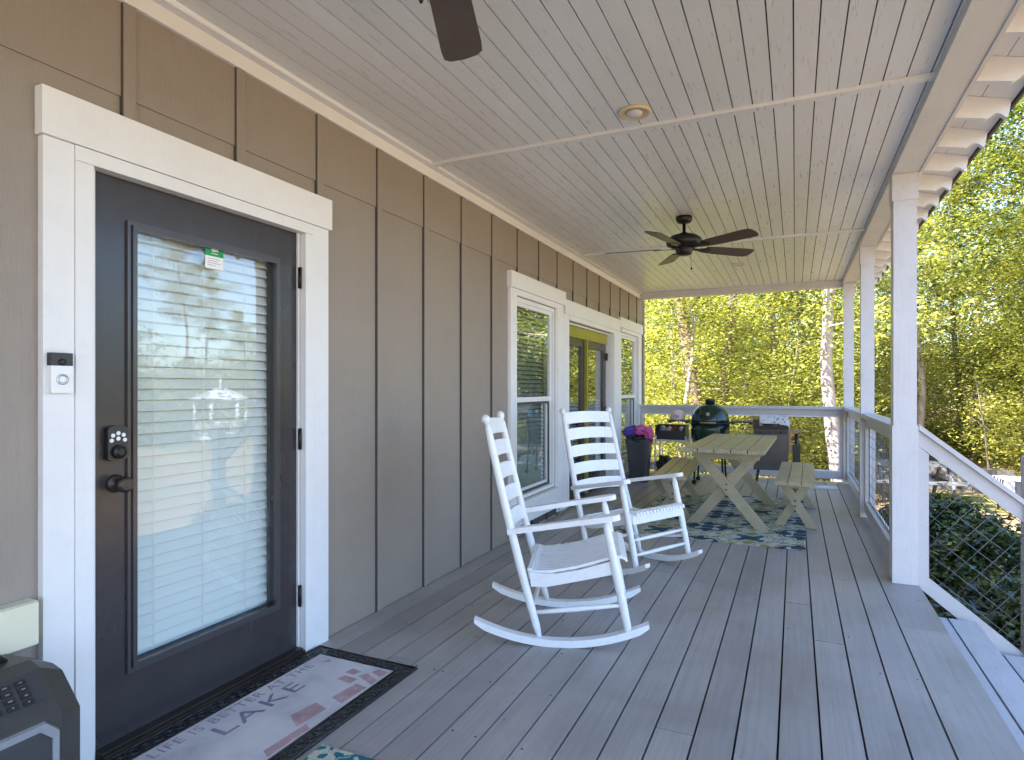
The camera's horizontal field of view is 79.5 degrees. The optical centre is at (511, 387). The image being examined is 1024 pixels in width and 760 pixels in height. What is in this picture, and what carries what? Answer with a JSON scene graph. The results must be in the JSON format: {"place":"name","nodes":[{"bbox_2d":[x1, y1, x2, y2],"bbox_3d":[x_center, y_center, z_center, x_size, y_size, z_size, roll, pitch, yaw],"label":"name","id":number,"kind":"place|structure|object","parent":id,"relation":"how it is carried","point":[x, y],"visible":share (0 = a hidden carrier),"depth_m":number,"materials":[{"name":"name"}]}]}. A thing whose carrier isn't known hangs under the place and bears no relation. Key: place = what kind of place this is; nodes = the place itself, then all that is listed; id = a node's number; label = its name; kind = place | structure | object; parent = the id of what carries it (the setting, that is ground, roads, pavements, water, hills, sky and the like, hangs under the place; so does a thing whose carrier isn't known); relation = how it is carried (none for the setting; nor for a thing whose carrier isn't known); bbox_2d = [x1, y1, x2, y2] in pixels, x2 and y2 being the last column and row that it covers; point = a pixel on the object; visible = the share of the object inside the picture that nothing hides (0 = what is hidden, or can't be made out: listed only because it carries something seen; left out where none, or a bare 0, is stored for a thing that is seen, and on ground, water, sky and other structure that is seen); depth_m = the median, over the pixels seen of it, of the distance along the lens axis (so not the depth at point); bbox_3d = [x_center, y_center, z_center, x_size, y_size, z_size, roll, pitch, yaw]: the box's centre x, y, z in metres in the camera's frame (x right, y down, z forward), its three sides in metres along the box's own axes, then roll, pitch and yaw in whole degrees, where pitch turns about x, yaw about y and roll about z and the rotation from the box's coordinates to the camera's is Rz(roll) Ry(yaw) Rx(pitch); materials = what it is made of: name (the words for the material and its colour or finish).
{"place":"outdoors","nodes":[
{"label":"outdoors","id":0,"kind":"place"},
{"bbox_2d":[296,471,1023,759],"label":"deck floor","id":1,"kind":"structure","parent":0,"point":[832,642],"depth_m":2.90,"materials":[{"name":"paint"}]},
{"bbox_2d":[0,654,79,759],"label":"party speaker","id":2,"kind":"object","parent":1,"relation":"on","point":[39,712],"visible":1,"depth_m":1.71},
{"bbox_2d":[108,645,417,759],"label":"doormat","id":3,"kind":"object","parent":1,"relation":"on","point":[297,707],"visible":1,"depth_m":2.45,"materials":[{"name":"white fabric"}]},
{"bbox_2d":[303,745,374,759],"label":"rug","id":4,"kind":"object","parent":1,"relation":"on","point":[323,752],"visible":1,"depth_m":2.16,"materials":[{"name":"fabric"}]},
{"bbox_2d":[474,411,648,647],"bbox_3d":[0.251,0.710,3.392,0.875,1.189,0.644,-4,0,8],"label":"rocking chair","id":5,"kind":"object","parent":1,"relation":"on","point":[546,562],"visible":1,"depth_m":3.15,"materials":[{"name":"white paint"}]},
{"bbox_2d":[556,407,702,574],"bbox_3d":[0.816,0.712,4.575,0.644,1.189,0.875,0,-6,-38],"label":"rocking chair","id":6,"kind":"object","parent":1,"relation":"on","point":[631,517],"visible":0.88,"depth_m":4.62,"materials":[{"name":"white paint"}]},
{"bbox_2d":[625,435,651,481],"bbox_3d":[1.778,0.949,8.573,0.380,0.700,0.365,0,0,25],"label":"planter","id":7,"kind":"object","parent":1,"relation":"on","point":[639,448],"visible":0.82,"depth_m":8.48,"materials":[{"name":"plastic"}]},
{"bbox_2d":[621,424,653,444],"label":"flowers","id":8,"kind":"object","parent":7,"relation":"in","point":[641,429],"visible":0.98,"depth_m":8.46,"materials":[{"name":"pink plant"}]},
{"bbox_2d":[656,455,671,471],"bbox_3d":[2.188,1.136,8.747,0.258,0.378,0.273,0,0,-25],"label":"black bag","id":9,"kind":"object","parent":1,"relation":"on","point":[662,461],"visible":0.25,"depth_m":8.70,"materials":[{"name":"plastic"}]},
{"bbox_2d":[652,435,691,477],"bbox_3d":[2.312,0.989,8.864,0.520,0.621,0.380,0,0,25],"label":"serving cart","id":10,"kind":"object","parent":1,"relation":"on","point":[686,440],"visible":0.52,"depth_m":8.79,"materials":[{"name":"white paint"}]},
{"bbox_2d":[655,424,688,439],"bbox_3d":[2.303,0.629,8.868,0.420,0.200,0.320,0,0,25],"label":"storage box","id":11,"kind":"object","parent":10,"relation":"on","point":[673,431],"visible":1,"depth_m":8.78,"materials":[{"name":"black plastic"}]},
{"bbox_2d":[667,399,752,483],"bbox_3d":[2.688,0.722,8.366,1.113,1.151,0.570,0,0,25],"label":"kamado grill","id":12,"kind":"object","parent":1,"relation":"on","point":[709,417],"visible":0.79,"depth_m":8.21,"materials":[{"name":"green ceramic"}]},
{"bbox_2d":[669,409,684,419],"bbox_3d":[2.277,0.366,8.501,0.200,0.149,0.290,0,0,25],"label":"cap","id":13,"kind":"object","parent":12,"relation":"on","point":[677,414],"visible":1,"depth_m":8.46,"materials":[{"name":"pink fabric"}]},
{"bbox_2d":[616,492,805,550],"bbox_3d":[2.162,1.296,6.336,1.550,0.007,2.440,0,0,25],"label":"area rug","id":14,"kind":"object","parent":1,"relation":"on","point":[724,520],"visible":0.57,"depth_m":5.76,"materials":[{"name":"fabric"}]},
{"bbox_2d":[652,457,700,518],"bbox_3d":[1.807,1.067,6.653,0.367,0.450,1.620,0,0,22],"label":"bench","id":15,"kind":"object","parent":14,"relation":"on","point":[687,467],"visible":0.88,"depth_m":6.29,"materials":[{"name":"green paint"}]},
{"bbox_2d":[682,434,776,529],"bbox_3d":[2.300,0.919,6.361,0.744,0.745,1.950,0,0,26],"label":"picnic table","id":16,"kind":"object","parent":14,"relation":"on","point":[750,451],"visible":1,"depth_m":5.79,"materials":[{"name":"green paint"}]},
{"bbox_2d":[774,462,816,528],"bbox_3d":[2.883,1.067,6.247,0.367,0.450,1.620,0,0,26],"label":"bench","id":17,"kind":"object","parent":14,"relation":"on","point":[795,481],"visible":1,"depth_m":5.77,"materials":[{"name":"green paint"}]},
{"bbox_2d":[753,417,801,481],"bbox_3d":[3.370,0.837,7.842,0.565,0.927,0.446,0,0,21],"label":"gas grill","id":18,"kind":"object","parent":1,"relation":"on","point":[775,456],"visible":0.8,"depth_m":7.69,"materials":[{"name":"grey metal"}]},
{"bbox_2d":[759,415,789,429],"bbox_3d":[3.327,0.438,7.827,0.348,0.195,0.360,0,0,21],"label":"folded cloth","id":19,"kind":"object","parent":18,"relation":"on","point":[776,419],"visible":1,"depth_m":7.71,"materials":[{"name":"white fabric"}]},
{"bbox_2d":[843,282,854,483],"bbox_3d":[4.579,-0.061,8.379,0.134,2.720,0.136,0,0,25],"label":"porch post","id":20,"kind":"object","parent":1,"relation":"on","point":[848,341],"visible":0.83,"depth_m":8.33,"materials":[{"name":"paint"}]},
{"bbox_2d":[639,404,842,478],"bbox_3d":[3.254,0.750,8.993,2.786,0.989,0.136,0,0,25],"label":"porch railing","id":21,"kind":"object","parent":20,"relation":"attached to","point":[799,411],"visible":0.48,"depth_m":8.73,"materials":[{"name":"paint"}]},
{"bbox_2d":[844,407,859,500],"bbox_3d":[4.092,0.750,7.306,0.136,0.989,2.222,0,0,25],"label":"porch railing","id":22,"kind":"object","parent":20,"relation":"attached to","point":[853,414],"visible":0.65,"depth_m":7.72,"materials":[{"name":"paint"}]},
{"bbox_2d":[859,246,875,517],"bbox_3d":[3.594,-0.061,6.235,0.134,2.720,0.136,0,0,25],"label":"porch post","id":23,"kind":"object","parent":1,"relation":"on","point":[867,258],"visible":0.86,"depth_m":6.19,"materials":[{"name":"paint"}]},
{"bbox_2d":[861,413,890,553],"bbox_3d":[3.120,0.750,5.191,0.136,0.989,2.158,0,0,25],"label":"porch railing","id":24,"kind":"object","parent":23,"relation":"attached to","point":[877,423],"visible":0.62,"depth_m":5.49,"materials":[{"name":"paint"}]},
{"bbox_2d":[889,172,918,585],"bbox_3d":[2.633,-0.061,4.142,0.148,2.720,0.150,0,0,25],"label":"porch post","id":25,"kind":"object","parent":1,"relation":"on","point":[903,474],"visible":1,"depth_m":4.08,"materials":[{"name":"paint"}]},
{"bbox_2d":[939,617,1023,751],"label":"porch stairs","id":26,"kind":"structure","parent":1,"relation":"attached to","point":[999,676],"depth_m":3.25,"materials":[{"name":"paint"}]},
{"bbox_2d":[810,485,838,489],"bbox_3d":[4.058,1.290,8.018,0.320,0.018,0.280,0,0,23],"label":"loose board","id":27,"kind":"object","parent":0,"point":[825,487],"visible":0.89,"depth_m":7.97,"materials":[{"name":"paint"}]},
{"bbox_2d":[645,103,1023,354],"label":"sky","id":28,"kind":"structure","parent":0,"point":[1020,103],"materials":[{"name":"white"}]},
{"bbox_2d":[651,355,1020,619],"bbox_3d":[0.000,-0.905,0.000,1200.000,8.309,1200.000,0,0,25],"label":"ground","id":29,"kind":"structure","parent":0,"point":[982,465],"depth_m":16.34,"materials":[{"name":"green plant"}]},
{"bbox_2d":[0,0,644,759],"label":"house","id":30,"kind":"structure","parent":29,"relation":"on","point":[308,336],"depth_m":2.72,"materials":[{"name":"paint"}]},
{"bbox_2d":[0,598,38,654],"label":"outlet cover","id":31,"kind":"object","parent":30,"relation":"attached to","point":[19,624],"visible":1,"depth_m":1.89,"materials":[{"name":"beige plastic"}]},
{"bbox_2d":[47,352,72,392],"bbox_3d":[-1.468,-0.049,2.002,0.029,0.130,0.066,0,0,25],"label":"doorbell","id":32,"kind":"object","parent":30,"relation":"attached to","point":[60,373],"visible":1,"depth_m":1.99,"materials":[{"name":"white plastic"}]},
{"bbox_2d":[95,171,301,749],"bbox_3d":[-1.298,0.255,2.613,0.232,2.030,0.973,0,0,25],"label":"door","id":33,"kind":"structure","parent":30,"relation":"in","point":[195,303],"depth_m":2.54,"materials":[{"name":"paint"}]},
{"bbox_2d":[517,297,554,497],"bbox_3d":[0.171,0.094,5.823,0.133,1.793,1.005,0,0,25],"label":"window","id":34,"kind":"structure","parent":30,"relation":"in","point":[529,452],"depth_m":6.03,"materials":[{"name":"white paint"}]},
{"bbox_2d":[569,337,583,499],"bbox_3d":[0.656,0.343,7.021,0.089,1.836,0.817,0,0,25],"label":"door","id":35,"kind":"structure","parent":30,"relation":"in","point":[576,342],"depth_m":7.28,"materials":[{"name":"paint"}]},
{"bbox_2d":[588,341,607,490],"bbox_3d":[1.045,0.343,7.835,0.117,1.836,0.869,0,0,25],"label":"door","id":36,"kind":"structure","parent":30,"relation":"in","point":[591,345],"depth_m":8.08,"materials":[{"name":"paint"}]},
{"bbox_2d":[175,0,1023,299],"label":"porch roof","id":37,"kind":"structure","parent":30,"relation":"attached to","point":[797,134],"depth_m":3.20,"materials":[{"name":"paint"}]},
{"bbox_2d":[419,0,481,61],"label":"ceiling fan","id":38,"kind":"object","parent":37,"relation":"hanging from","point":[457,30],"visible":1,"depth_m":2.06,"materials":[{"name":"black metal"}]},
{"bbox_2d":[618,104,651,120],"bbox_3d":[0.652,-1.456,3.277,0.176,0.028,0.176,0,0,25],"label":"recessed light","id":39,"kind":"object","parent":37,"relation":"attached to","point":[635,112],"visible":1,"depth_m":3.25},
{"bbox_2d":[605,215,758,269],"bbox_3d":[1.508,-1.240,5.242,1.316,0.459,1.260,0,0,-35],"label":"ceiling fan","id":40,"kind":"object","parent":37,"relation":"hanging from","point":[684,243],"visible":1,"depth_m":5.20,"materials":[{"name":"black metal"}]},
{"bbox_2d":[731,262,743,265],"bbox_3d":[2.672,-1.465,7.301,0.140,0.010,0.140,0,0,25],"label":"ceiling plate","id":41,"kind":"object","parent":37,"relation":"attached to","point":[737,264],"visible":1,"depth_m":7.31,"materials":[{"name":"paint"}]},
{"bbox_2d":[621,332,636,458],"bbox_3d":[1.658,0.103,9.059,0.133,1.773,1.054,0,0,25],"label":"window","id":42,"kind":"structure","parent":30,"relation":"in","point":[633,340],"depth_m":9.39,"materials":[{"name":"white paint"}]},
{"bbox_2d":[645,300,717,398],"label":"deciduous tree","id":43,"kind":"object","parent":29,"relation":"on","point":[658,343],"visible":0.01,"depth_m":19.73,"materials":[{"name":"green plant"}]},
{"bbox_2d":[675,298,705,473],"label":"pine tree","id":44,"kind":"object","parent":29,"relation":"on","point":[686,340],"depth_m":14.81,"materials":[{"name":"beige plant"}]},
{"bbox_2d":[665,297,723,404],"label":"deciduous tree","id":45,"kind":"object","parent":29,"relation":"on","point":[698,344],"visible":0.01,"depth_m":27.74,"materials":[{"name":"green plant"}]},
{"bbox_2d":[645,294,786,457],"bbox_3d":[4.606,-0.920,16.495,5.053,6.926,4.481,0,0,25],"label":"deciduous tree","id":46,"kind":"object","parent":29,"relation":"on","point":[672,341],"visible":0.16,"depth_m":16.14,"materials":[{"name":"green plant"}]},
{"bbox_2d":[645,292,788,445],"bbox_3d":[6.063,-4.208,23.285,8.363,13.597,8.358,0,0,29],"label":"deciduous tree","id":47,"kind":"object","parent":29,"relation":"on","point":[661,354],"visible":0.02,"depth_m":23.07,"materials":[{"name":"green plant"}]},
{"bbox_2d":[716,294,736,460],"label":"pine tree","id":48,"kind":"object","parent":29,"relation":"on","point":[725,350],"depth_m":17.34,"materials":[{"name":"brown plant"}]},
{"bbox_2d":[645,292,822,462],"bbox_3d":[3.651,-1.047,13.242,4.730,7.310,5.334,0,0,0],"label":"deciduous tree","id":49,"kind":"object","parent":29,"relation":"on","point":[691,317],"visible":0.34,"depth_m":12.65,"materials":[{"name":"green plant"}]},
{"bbox_2d":[687,294,791,391],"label":"deciduous tree","id":50,"kind":"object","parent":29,"relation":"on","point":[754,338],"depth_m":29.75,"materials":[{"name":"green plant"}]},
{"bbox_2d":[650,281,878,403],"bbox_3d":[9.284,-5.251,24.280,9.473,15.410,9.479,0,0,-45],"label":"deciduous tree","id":51,"kind":"object","parent":29,"relation":"on","point":[753,334],"depth_m":24.06,"materials":[{"name":"green plant"}]},
{"bbox_2d":[740,291,837,399],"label":"deciduous tree","id":52,"kind":"object","parent":29,"relation":"on","point":[783,331],"depth_m":33.88,"materials":[{"name":"green plant"}]},
{"bbox_2d":[667,288,926,446],"bbox_3d":[7.497,-2.511,17.215,5.621,10.258,7.266,0,0,-32],"label":"deciduous tree","id":53,"kind":"object","parent":29,"relation":"on","point":[773,326],"visible":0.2,"depth_m":17.35,"materials":[{"name":"green plant"}]},
{"bbox_2d":[646,301,989,474],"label":"brush stems","id":54,"kind":"object","parent":29,"relation":"on","point":[986,448],"visible":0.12,"depth_m":15.67,"materials":[{"name":"brown plant"}]},
{"bbox_2d":[709,270,936,453],"bbox_3d":[8.996,-3.224,19.428,6.429,11.733,8.312,0,0,14],"label":"deciduous tree","id":55,"kind":"object","parent":29,"relation":"on","point":[818,334],"visible":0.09,"depth_m":19.44,"materials":[{"name":"green plant"}]},
{"bbox_2d":[775,288,881,402],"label":"deciduous tree","id":56,"kind":"object","parent":29,"relation":"on","point":[818,346],"visible":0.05,"depth_m":29.27,"materials":[{"name":"green plant"}]},
{"bbox_2d":[645,276,1021,412],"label":"distant woods","id":57,"kind":"object","parent":29,"relation":"on","point":[889,353],"visible":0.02,"depth_m":33.60,"materials":[{"name":"green plant"}]},
{"bbox_2d":[645,291,1023,481],"bbox_3d":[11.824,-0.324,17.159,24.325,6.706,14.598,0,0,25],"label":"understory","id":58,"kind":"object","parent":29,"relation":"on","point":[815,445],"visible":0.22,"depth_m":16.52,"materials":[{"name":"green plant"}]},
{"bbox_2d":[700,102,1023,481],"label":"pale trunk tree","id":59,"kind":"object","parent":29,"relation":"on","point":[828,297],"visible":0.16,"depth_m":11.83,"materials":[{"name":"green plant"}]},
{"bbox_2d":[804,269,919,401],"bbox_3d":[18.562,-3.946,33.690,5.893,10.754,7.618,0,0,18],"label":"deciduous tree","id":60,"kind":"object","parent":29,"relation":"on","point":[856,289],"visible":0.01,"depth_m":32.93,"materials":[{"name":"green plant"}]},
{"bbox_2d":[836,250,944,364],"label":"deciduous tree","id":61,"kind":"object","parent":29,"relation":"on","point":[887,316],"visible":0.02,"depth_m":36.33,"materials":[{"name":"green plant"}]},
{"bbox_2d":[855,459,973,501],"bbox_3d":[8.216,1.921,12.733,1.800,0.782,1.700,0,0,17],"label":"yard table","id":62,"kind":"object","parent":29,"relation":"on","point":[952,484],"visible":0.2,"depth_m":12.32,"materials":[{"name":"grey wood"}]},
{"bbox_2d":[823,464,1014,491],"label":"stone wall","id":63,"kind":"structure","parent":29,"relation":"on","point":[1002,472],"depth_m":13.71,"materials":[{"name":"grey stone"}]},
{"bbox_2d":[835,197,1004,413],"bbox_3d":[16.433,-3.234,24.546,7.605,10.736,5.883,0,0,38],"label":"deciduous tree","id":64,"kind":"object","parent":29,"relation":"on","point":[889,363],"visible":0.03,"depth_m":24.55,"materials":[{"name":"green plant"}]},
{"bbox_2d":[817,159,1023,426],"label":"pale trunk tree","id":65,"kind":"object","parent":29,"relation":"on","point":[921,372],"visible":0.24,"depth_m":17.30,"materials":[{"name":"green plant"}]},
{"bbox_2d":[879,245,975,401],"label":"deciduous tree","id":66,"kind":"object","parent":29,"relation":"on","point":[941,317],"visible":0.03,"depth_m":34.24,"materials":[{"name":"green plant"}]},
{"bbox_2d":[841,129,1023,440],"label":"deciduous tree","id":67,"kind":"object","parent":29,"relation":"on","point":[937,214],"visible":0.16,"depth_m":21.19,"materials":[{"name":"green plant"}]},
{"bbox_2d":[878,490,1009,584],"bbox_3d":[5.104,1.771,7.527,1.629,1.105,1.791,0,0,25],"label":"evergreen shrub","id":68,"kind":"object","parent":29,"relation":"on","point":[936,508],"visible":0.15,"depth_m":7.16,"materials":[{"name":"green plant"}]},
{"bbox_2d":[882,98,1023,449],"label":"deciduous tree","id":69,"kind":"object","parent":29,"relation":"on","point":[998,186],"visible":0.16,"depth_m":19.81,"materials":[{"name":"green plant"}]},
{"bbox_2d":[886,95,1023,385],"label":"deciduous tree","id":70,"kind":"object","parent":29,"relation":"on","point":[1013,129],"visible":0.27,"depth_m":16.39,"materials":[{"name":"green plant"}]},
{"bbox_2d":[917,424,1023,656],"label":"stair railing","id":71,"kind":"object","parent":29,"relation":"on","point":[977,477],"visible":0.97,"depth_m":3.98,"materials":[{"name":"paint"}]},
{"bbox_2d":[922,504,1020,642],"bbox_3d":[4.813,1.749,5.875,2.068,1.192,1.855,0,0,25],"label":"evergreen shrub","id":72,"kind":"object","parent":29,"relation":"on","point":[977,541],"visible":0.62,"depth_m":5.83,"materials":[{"name":"green plant"}]},
{"bbox_2d":[924,119,1023,372],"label":"deciduous tree","id":73,"kind":"object","parent":29,"relation":"on","point":[993,203],"visible":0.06,"depth_m":22.81,"materials":[{"name":"green plant"}]},
{"bbox_2d":[936,422,1017,443],"bbox_3d":[16.860,1.567,21.878,3.337,0.990,0.871,0,0,5],"label":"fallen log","id":74,"kind":"object","parent":29,"relation":"on","point":[979,433],"visible":0.04,"depth_m":21.81,"materials":[{"name":"brown wood"}]},
{"bbox_2d":[938,569,1020,655],"bbox_3d":[4.060,1.848,4.404,1.888,1.004,1.761,0,0,25],"label":"evergreen shrub","id":75,"kind":"object","parent":29,"relation":"on","point":[1011,629],"visible":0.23,"depth_m":4.63,"materials":[{"name":"green plant"}]},
{"bbox_2d":[937,121,1023,415],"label":"pine tree","id":76,"kind":"object","parent":29,"relation":"on","point":[979,218],"visible":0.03,"depth_m":28.37,"materials":[{"name":"green plant"}]},
{"bbox_2d":[940,195,1023,461],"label":"deciduous tree","id":77,"kind":"object","parent":29,"relation":"on","point":[1000,232],"visible":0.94,"depth_m":14.22,"materials":[{"name":"green plant"}]},
{"bbox_2d":[940,138,1023,381],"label":"deciduous tree","id":78,"kind":"object","parent":29,"relation":"on","point":[965,297],"visible":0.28,"depth_m":17.91,"materials":[{"name":"green plant"}]},
{"bbox_2d":[950,170,1023,305],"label":"deciduous tree","id":79,"kind":"object","parent":29,"relation":"on","point":[987,187],"visible":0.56,"depth_m":15.78,"materials":[{"name":"green plant"}]},
{"bbox_2d":[962,179,1023,339],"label":"deciduous tree","id":80,"kind":"object","parent":29,"relation":"on","point":[1021,183],"visible":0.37,"depth_m":17.21,"materials":[{"name":"green plant"}]},
{"bbox_2d":[992,475,1020,515],"bbox_3d":[9.561,1.993,11.116,1.265,0.660,0.855,0,0,25],"label":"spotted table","id":81,"kind":"object","parent":29,"relation":"on","point":[1013,483],"visible":0.54,"depth_m":11.01,"materials":[{"name":"metal"}]},
{"bbox_2d":[998,342,1022,416],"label":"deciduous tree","id":82,"kind":"object","parent":29,"relation":"on","point":[1016,396],"visible":0.02,"depth_m":25.40,"materials":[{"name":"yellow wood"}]}
]}

